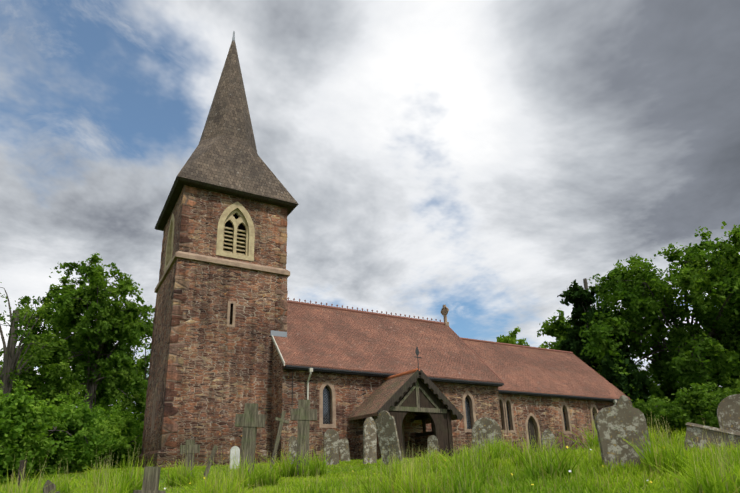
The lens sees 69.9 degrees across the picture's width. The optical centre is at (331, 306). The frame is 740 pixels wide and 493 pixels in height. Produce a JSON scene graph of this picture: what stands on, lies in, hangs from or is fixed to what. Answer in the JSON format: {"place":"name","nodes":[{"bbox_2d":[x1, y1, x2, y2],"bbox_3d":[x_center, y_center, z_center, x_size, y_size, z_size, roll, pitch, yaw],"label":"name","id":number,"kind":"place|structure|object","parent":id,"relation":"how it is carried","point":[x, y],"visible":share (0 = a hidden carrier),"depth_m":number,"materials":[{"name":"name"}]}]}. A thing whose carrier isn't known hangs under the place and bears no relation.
{"place":"outdoors","nodes":[
{"label":"outdoors","id":0,"kind":"place"},
{"bbox_2d":[169,230,172,259],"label":"louvers","id":1,"kind":"object","parent":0,"point":[170,246],"visible":0.1,"depth_m":24.34,"materials":[{"name":"beige stone"}]},
{"bbox_2d":[151,301,235,430],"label":"tower dressings","id":2,"kind":"structure","parent":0,"point":[233,303],"depth_m":21.70,"materials":[{"name":"beige stone"}]},
{"bbox_2d":[138,449,270,467],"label":"tower plinth","id":3,"kind":"structure","parent":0,"point":[162,457],"depth_m":19.61,"materials":[{"name":"brown stone"}]},
{"bbox_2d":[142,258,286,452],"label":"tower wall","id":4,"kind":"structure","parent":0,"point":[225,370],"depth_m":21.26,"materials":[{"name":"brown stone"}]},
{"bbox_2d":[142,185,287,451],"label":"quoins","id":5,"kind":"object","parent":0,"point":[173,376],"visible":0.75,"depth_m":21.13,"materials":[{"name":"brown stone"}]},
{"bbox_2d":[154,251,289,292],"bbox_3d":[-5.180,-1.177,24.451,5.000,0.320,5.000,8,-19,-26],"label":"string course","id":6,"kind":"object","parent":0,"point":[222,261],"visible":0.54,"depth_m":22.34,"materials":[{"name":"beige stone"}]},
{"bbox_2d":[159,185,286,280],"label":"belfry wall","id":7,"kind":"structure","parent":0,"point":[209,208],"depth_m":23.02,"materials":[{"name":"brown stone"}]},
{"bbox_2d":[164,213,174,271],"bbox_3d":[-7.213,-3.003,23.945,0.230,2.698,1.660,8,-19,-26],"label":"window surround","id":8,"kind":"object","parent":7,"relation":"attached to","point":[170,234],"visible":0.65,"depth_m":24.26,"materials":[{"name":"beige stone"}]},
{"bbox_2d":[223,213,245,253],"bbox_3d":[-4.348,-3.169,23.333,1.168,2.209,0.030,8,-19,-26],"label":"window opening","id":9,"kind":"object","parent":7,"relation":"attached to","point":[230,224],"visible":0.27,"depth_m":23.37,"materials":[{"name":"black"}]},
{"bbox_2d":[216,202,254,261],"bbox_3d":[-4.167,-3.323,23.007,1.660,2.698,0.230,8,-19,-26],"label":"window surround","id":10,"kind":"object","parent":7,"relation":"attached to","point":[240,208],"visible":0.75,"depth_m":22.90,"materials":[{"name":"beige stone"}]},
{"bbox_2d":[177,40,297,203],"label":"spire","id":11,"kind":"structure","parent":7,"relation":"on","point":[224,154],"depth_m":24.75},
{"bbox_2d":[154,176,297,230],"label":"eaves","id":12,"kind":"object","parent":11,"relation":"attached to","point":[174,194],"visible":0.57,"depth_m":23.41,"materials":[{"name":"brown wood"}]},
{"bbox_2d":[223,226,245,254],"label":"louvers","id":13,"kind":"object","parent":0,"point":[231,240],"visible":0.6,"depth_m":23.03,"materials":[{"name":"beige wood"}]},
{"bbox_2d":[222,209,247,255],"bbox_3d":[-4.196,-3.260,23.048,1.166,2.206,0.100,8,-19,-26],"label":"window tracery","id":14,"kind":"object","parent":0,"point":[234,221],"visible":0.92,"depth_m":23.09,"materials":[{"name":"beige stone"}]},
{"bbox_2d":[2,462,685,492],"bbox_3d":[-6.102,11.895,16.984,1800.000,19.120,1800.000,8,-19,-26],"label":"terrain","id":15,"kind":"structure","parent":0,"point":[228,472],"depth_m":13.82,"materials":[{"name":"green plant"}]},
{"bbox_2d":[17,460,26,487],"bbox_3d":[-7.029,4.109,11.845,0.150,1.261,0.096,9,-20,-25],"label":"gravestone","id":16,"kind":"object","parent":15,"relation":"on","point":[21,466],"visible":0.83,"depth_m":11.94,"materials":[{"name":"grey stone"}]},
{"bbox_2d":[0,282,61,396],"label":"sparse tree","id":17,"kind":"object","parent":15,"relation":"on","point":[33,346],"depth_m":32.38,"materials":[{"name":"green plant"}]},
{"bbox_2d":[2,276,77,404],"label":"tall tree","id":18,"kind":"object","parent":15,"relation":"on","point":[45,316],"depth_m":41.11,"materials":[{"name":"green plant"}]},
{"bbox_2d":[43,480,59,492],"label":"headstone","id":19,"kind":"object","parent":15,"relation":"on","point":[49,486],"visible":1,"depth_m":7.80,"materials":[{"name":"grey stone"}]},
{"bbox_2d":[0,360,127,410],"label":"tree","id":20,"kind":"object","parent":15,"relation":"on","point":[1,364],"depth_m":55.25,"materials":[{"name":"green plant"}]},
{"bbox_2d":[15,252,154,416],"bbox_3d":[-17.319,3.659,37.683,8.992,16.667,8.952,8,-19,-26],"label":"tall tree","id":21,"kind":"object","parent":15,"relation":"on","point":[69,306],"depth_m":36.45,"materials":[{"name":"green plant"}]},
{"bbox_2d":[34,393,143,461],"bbox_3d":[-13.084,9.162,33.448,11.109,3.817,40.636,2,-17,-7],"label":"hedge","id":22,"kind":"object","parent":15,"relation":"on","point":[63,414],"depth_m":23.76,"materials":[{"name":"green plant"}]},
{"bbox_2d":[61,408,144,470],"bbox_3d":[-10.461,6.383,23.761,5.137,3.772,5.857,8,-19,-26],"label":"hazel bush","id":23,"kind":"object","parent":15,"relation":"on","point":[117,446],"depth_m":22.78,"materials":[{"name":"green plant"}]},
{"bbox_2d":[73,306,153,423],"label":"tree","id":24,"kind":"object","parent":15,"relation":"on","point":[140,406],"depth_m":49.77,"materials":[{"name":"green plant"}]},
{"bbox_2d":[133,466,165,492],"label":"wood cross","id":25,"kind":"object","parent":15,"relation":"on","point":[151,478],"visible":1,"depth_m":6.02,"materials":[{"name":"grey wood"}]},
{"bbox_2d":[180,439,199,473],"bbox_3d":[-3.413,3.981,12.687,0.460,1.509,0.086,3,-15,-22],"label":"cross gravestone","id":26,"kind":"object","parent":15,"relation":"on","point":[190,446],"visible":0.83,"depth_m":12.75,"materials":[{"name":"grey stone"}]},
{"bbox_2d":[202,445,217,477],"bbox_3d":[-3.242,4.296,13.729,0.140,1.362,0.066,19,-20,-5],"label":"leaning headstone","id":27,"kind":"object","parent":15,"relation":"on","point":[212,455],"visible":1,"depth_m":13.80,"materials":[{"name":"grey stone"}]},
{"bbox_2d":[229,446,239,468],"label":"gravestone","id":28,"kind":"object","parent":15,"relation":"on","point":[233,454],"visible":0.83,"depth_m":16.80,"materials":[{"name":"stone"}]},
{"bbox_2d":[235,403,265,481],"bbox_3d":[-1.904,3.370,12.042,0.680,2.278,0.146,0,-17,6],"label":"cross gravestone","id":29,"kind":"object","parent":15,"relation":"on","point":[250,420],"visible":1,"depth_m":12.15,"materials":[{"name":"grey stone"}]},
{"bbox_2d":[269,410,288,470],"bbox_3d":[-1.548,3.987,14.604,0.420,2.234,0.066,22,-25,-23],"label":"cross gravestone","id":30,"kind":"object","parent":15,"relation":"on","point":[282,420],"visible":0.82,"depth_m":14.78,"materials":[{"name":"grey stone"}]},
{"bbox_2d":[289,436,296,464],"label":"gravestone","id":31,"kind":"object","parent":15,"relation":"on","point":[292,444],"visible":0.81,"depth_m":17.72,"materials":[{"name":"grey stone"}]},
{"bbox_2d":[290,399,316,475],"bbox_3d":[-0.696,3.485,13.002,0.660,2.344,0.146,3,-18,-6],"label":"cross gravestone","id":32,"kind":"object","parent":15,"relation":"on","point":[304,414],"visible":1,"depth_m":13.12,"materials":[{"name":"grey stone"}]},
{"bbox_2d":[324,429,338,465],"bbox_3d":[0.004,4.684,16.580,0.480,1.610,0.090,3,-15,-10],"label":"gravestone","id":33,"kind":"object","parent":15,"relation":"on","point":[331,440],"visible":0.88,"depth_m":16.60,"materials":[{"name":"grey stone"}]},
{"bbox_2d":[339,438,349,460],"bbox_3d":[0.509,5.472,19.123,0.340,1.322,0.080,-5,-17,-4],"label":"headstone","id":34,"kind":"object","parent":15,"relation":"on","point":[344,449],"visible":0.65,"depth_m":19.16,"materials":[{"name":"grey stone"}]},
{"bbox_2d":[363,417,376,464],"bbox_3d":[1.177,4.336,16.072,0.440,1.930,0.090,15,-28,-26],"label":"gravestone","id":35,"kind":"object","parent":15,"relation":"on","point":[369,439],"visible":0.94,"depth_m":16.12,"materials":[{"name":"grey stone"}]},
{"bbox_2d":[1,408,739,492],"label":"grass tuft seeds","id":36,"kind":"object","parent":15,"relation":"on","point":[389,475],"depth_m":8.33,"materials":[{"name":"green plant"}]},
{"bbox_2d":[270,342,502,462],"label":"nave walls","id":37,"kind":"structure","parent":15,"relation":"on","point":[354,393],"depth_m":21.68,"materials":[{"name":"brown stone"}]},
{"bbox_2d":[258,370,292,408],"bbox_3d":[-2.308,4.266,20.950,1.772,3.750,0.547,-5,-18,13],"label":"service cable","id":38,"kind":"object","parent":37,"relation":"attached to","point":[292,391],"visible":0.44,"depth_m":20.86,"materials":[{"name":"black plastic"}]},
{"bbox_2d":[273,303,502,382],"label":"nave roof","id":39,"kind":"structure","parent":37,"relation":"on","point":[320,337],"depth_m":24.91,"materials":[{"name":"brown tile"}]},
{"bbox_2d":[270,330,286,336],"bbox_3d":[-2.232,1.164,22.437,0.740,0.230,0.035,8,-19,-26],"label":"lead flashing","id":40,"kind":"object","parent":39,"relation":"attached to","point":[278,333],"visible":0.86,"depth_m":22.42,"materials":[{"name":"grey metal"}]},
{"bbox_2d":[441,305,448,325],"bbox_3d":[6.511,0.521,30.159,0.240,1.280,0.600,8,-19,-26],"label":"gable cross","id":41,"kind":"object","parent":39,"relation":"on","point":[444,311],"visible":0.94,"depth_m":30.08,"materials":[{"name":"stone"}]},
{"bbox_2d":[287,297,629,398],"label":"roof ridge tiles","id":42,"kind":"object","parent":39,"relation":"on","point":[365,312],"visible":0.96,"depth_m":28.62,"materials":[{"name":"brown tile"}]},
{"bbox_2d":[272,335,616,405],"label":"downpipes","id":43,"kind":"object","parent":37,"relation":"attached to","point":[310,370],"visible":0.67,"depth_m":21.04,"materials":[{"name":"beige"}]},
{"bbox_2d":[377,417,536,451],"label":"church doors","id":44,"kind":"structure","parent":37,"relation":"attached to","point":[531,429],"depth_m":26.85,"materials":[{"name":"brown wood"}]},
{"bbox_2d":[283,365,630,401],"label":"gutters","id":45,"kind":"object","parent":37,"relation":"attached to","point":[352,372],"visible":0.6,"depth_m":24.35,"materials":[{"name":"black metal"}]},
{"bbox_2d":[319,380,597,457],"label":"window surrounds","id":46,"kind":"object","parent":37,"relation":"attached to","point":[330,386],"depth_m":25.87,"materials":[{"name":"beige stone"}]},
{"bbox_2d":[323,386,595,430],"bbox_3d":[7.084,5.135,25.345,17.138,1.599,0.490,8,-19,-26],"label":"window glass","id":47,"kind":"object","parent":46,"relation":"in","point":[326,405],"visible":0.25,"depth_m":21.73,"materials":[{"name":"black glass"}]},
{"bbox_2d":[375,411,401,464],"bbox_3d":[1.608,3.864,14.459,0.560,1.992,0.100,-18,-17,30],"label":"gravestone","id":48,"kind":"object","parent":15,"relation":"on","point":[388,439],"visible":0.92,"depth_m":14.48,"materials":[{"name":"grey stone"}]},
{"bbox_2d":[348,372,456,423],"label":"porch roof","id":49,"kind":"structure","parent":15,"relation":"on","point":[376,400],"depth_m":21.21,"materials":[{"name":"brown tile"}]},
{"bbox_2d":[385,368,419,379],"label":"ridge tiles","id":50,"kind":"object","parent":49,"relation":"on","point":[401,374],"visible":0.54,"depth_m":21.77,"materials":[{"name":"tile"}]},
{"bbox_2d":[414,347,420,369],"bbox_3d":[3.459,2.057,21.072,0.320,0.980,0.038,8,-19,-26],"label":"finial","id":51,"kind":"object","parent":49,"relation":"on","point":[417,352],"visible":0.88,"depth_m":21.11,"materials":[{"name":"grey stone"}]},
{"bbox_2d":[376,370,463,419],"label":"porch bargeboards","id":52,"kind":"object","parent":49,"relation":"attached to","point":[398,393],"visible":0.94,"depth_m":20.80,"materials":[{"name":"brown wood"}]},
{"bbox_2d":[427,435,438,456],"bbox_3d":[3.601,5.199,18.523,0.360,1.305,0.080,-7,-13,19],"label":"headstone","id":53,"kind":"object","parent":15,"relation":"on","point":[432,440],"visible":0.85,"depth_m":18.56,"materials":[{"name":"grey stone"}]},
{"bbox_2d":[472,417,501,451],"bbox_3d":[4.258,3.878,14.433,0.780,1.648,0.110,1,-11,4],"label":"headstone","id":54,"kind":"object","parent":15,"relation":"on","point":[484,426],"visible":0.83,"depth_m":14.47,"materials":[{"name":"grey stone"}]},
{"bbox_2d":[496,326,545,347],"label":"tree","id":55,"kind":"object","parent":15,"relation":"on","point":[511,337],"visible":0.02,"depth_m":65.27,"materials":[{"name":"green plant"}]},
{"bbox_2d":[541,429,554,451],"bbox_3d":[6.760,4.510,16.441,0.400,1.323,0.080,5,-17,7],"label":"headstone","id":56,"kind":"object","parent":15,"relation":"on","point":[547,432],"visible":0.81,"depth_m":16.52,"materials":[{"name":"grey stone"}]},
{"bbox_2d":[499,394,616,451],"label":"chancel walls","id":57,"kind":"structure","parent":15,"relation":"on","point":[544,410],"depth_m":27.49,"materials":[{"name":"brown stone"}]},
{"bbox_2d":[463,340,626,398],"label":"chancel roof","id":58,"kind":"structure","parent":57,"relation":"on","point":[514,368],"depth_m":29.90,"materials":[{"name":"brown tile"}]},
{"bbox_2d":[537,310,578,349],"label":"tree","id":59,"kind":"object","parent":15,"relation":"on","point":[556,328],"visible":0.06,"depth_m":49.94,"materials":[{"name":"green plant"}]},
{"bbox_2d":[557,278,652,417],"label":"conifer tree","id":60,"kind":"object","parent":15,"relation":"on","point":[576,295],"depth_m":40.37,"materials":[{"name":"green plant"}]},
{"bbox_2d":[595,404,650,471],"bbox_3d":[4.735,2.379,8.442,0.740,1.585,0.100,-7,-13,7],"label":"headstone","id":61,"kind":"object","parent":15,"relation":"on","point":[614,424],"visible":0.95,"depth_m":8.47,"materials":[{"name":"grey stone"}]},
{"bbox_2d":[617,395,632,406],"bbox_3d":[7.277,3.157,12.829,0.320,1.971,0.080,-10,-20,29],"label":"headstone","id":62,"kind":"object","parent":15,"relation":"on","point":[623,399],"visible":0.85,"depth_m":13.05,"materials":[{"name":"grey stone"}]},
{"bbox_2d":[571,221,739,425],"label":"tree","id":63,"kind":"object","parent":15,"relation":"on","point":[674,370],"depth_m":38.87,"materials":[{"name":"green plant"}]},
{"bbox_2d":[631,395,681,440],"bbox_3d":[19.119,7.345,31.970,4.981,4.419,5.950,8,-19,-26],"label":"shrub","id":64,"kind":"object","parent":15,"relation":"on","point":[645,408],"depth_m":31.57,"materials":[{"name":"green plant"}]},
{"bbox_2d":[650,382,719,439],"bbox_3d":[20.221,6.326,29.036,7.315,4.233,6.230,8,-19,-26],"label":"shrub","id":65,"kind":"object","parent":15,"relation":"on","point":[684,408],"depth_m":27.65,"materials":[{"name":"green plant"}]},
{"bbox_2d":[684,422,739,451],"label":"chest tomb","id":66,"kind":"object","parent":15,"relation":"on","point":[693,430],"depth_m":9.51,"materials":[{"name":"grey stone"}]},
{"bbox_2d":[704,297,739,393],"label":"tree","id":67,"kind":"object","parent":15,"relation":"on","point":[734,321],"visible":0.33,"depth_m":38.05,"materials":[{"name":"green plant"}]},
{"bbox_2d":[717,394,739,431],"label":"headstone","id":68,"kind":"object","parent":15,"relation":"on","point":[728,412],"visible":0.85,"depth_m":10.50,"materials":[{"name":"grey stone"}]},
{"bbox_2d":[0,422,739,492],"bbox_3d":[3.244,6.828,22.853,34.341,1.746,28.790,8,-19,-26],"label":"grass field","id":69,"kind":"structure","parent":0,"point":[214,472],"depth_m":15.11,"materials":[{"name":"green plant"}]},
{"bbox_2d":[0,378,73,483],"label":"hazel bush","id":70,"kind":"object","parent":69,"relation":"on","point":[26,415],"depth_m":15.68,"materials":[{"name":"green plant"}]},
{"bbox_2d":[0,390,115,475],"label":"hazel bush","id":71,"kind":"object","parent":69,"relation":"on","point":[78,445],"depth_m":18.66,"materials":[{"name":"green plant"}]},
{"bbox_2d":[55,388,134,469],"bbox_3d":[-13.916,7.336,29.336,6.040,5.744,7.002,8,-19,-26],"label":"hazel bush","id":72,"kind":"object","parent":69,"relation":"on","point":[71,395],"depth_m":29.54,"materials":[{"name":"green plant"}]},
{"bbox_2d":[697,379,739,427],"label":"shrub","id":73,"kind":"object","parent":69,"relation":"on","point":[713,419],"depth_m":26.49,"materials":[{"name":"green plant"}]},
{"bbox_2d":[0,0,739,412],"label":"sky","id":74,"kind":"structure","parent":0,"point":[480,160],"materials":[{"name":"grey"}]},
{"bbox_2d":[355,434,430,459],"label":"porch stone walls","id":75,"kind":"structure","parent":0,"point":[420,440],"depth_m":21.34,"materials":[{"name":"brown stone"}]},
{"bbox_2d":[356,409,453,455],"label":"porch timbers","id":76,"kind":"object","parent":75,"relation":"on","point":[423,418],"visible":0.35,"depth_m":21.25,"materials":[{"name":"brown wood"}]},
{"bbox_2d":[389,378,448,412],"bbox_3d":[3.390,3.489,20.791,3.040,1.320,0.080,8,-19,-26],"label":"gable truss","id":77,"kind":"object","parent":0,"point":[417,408],"visible":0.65,"depth_m":20.70,"materials":[{"name":"grey wood"}]},
{"bbox_2d":[389,378,449,457],"bbox_3d":[3.367,4.409,20.569,3.000,3.507,0.140,8,-19,-26],"label":"frame","id":78,"kind":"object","parent":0,"point":[439,423],"depth_m":20.79,"materials":[{"name":"brown wood"}]}
]}

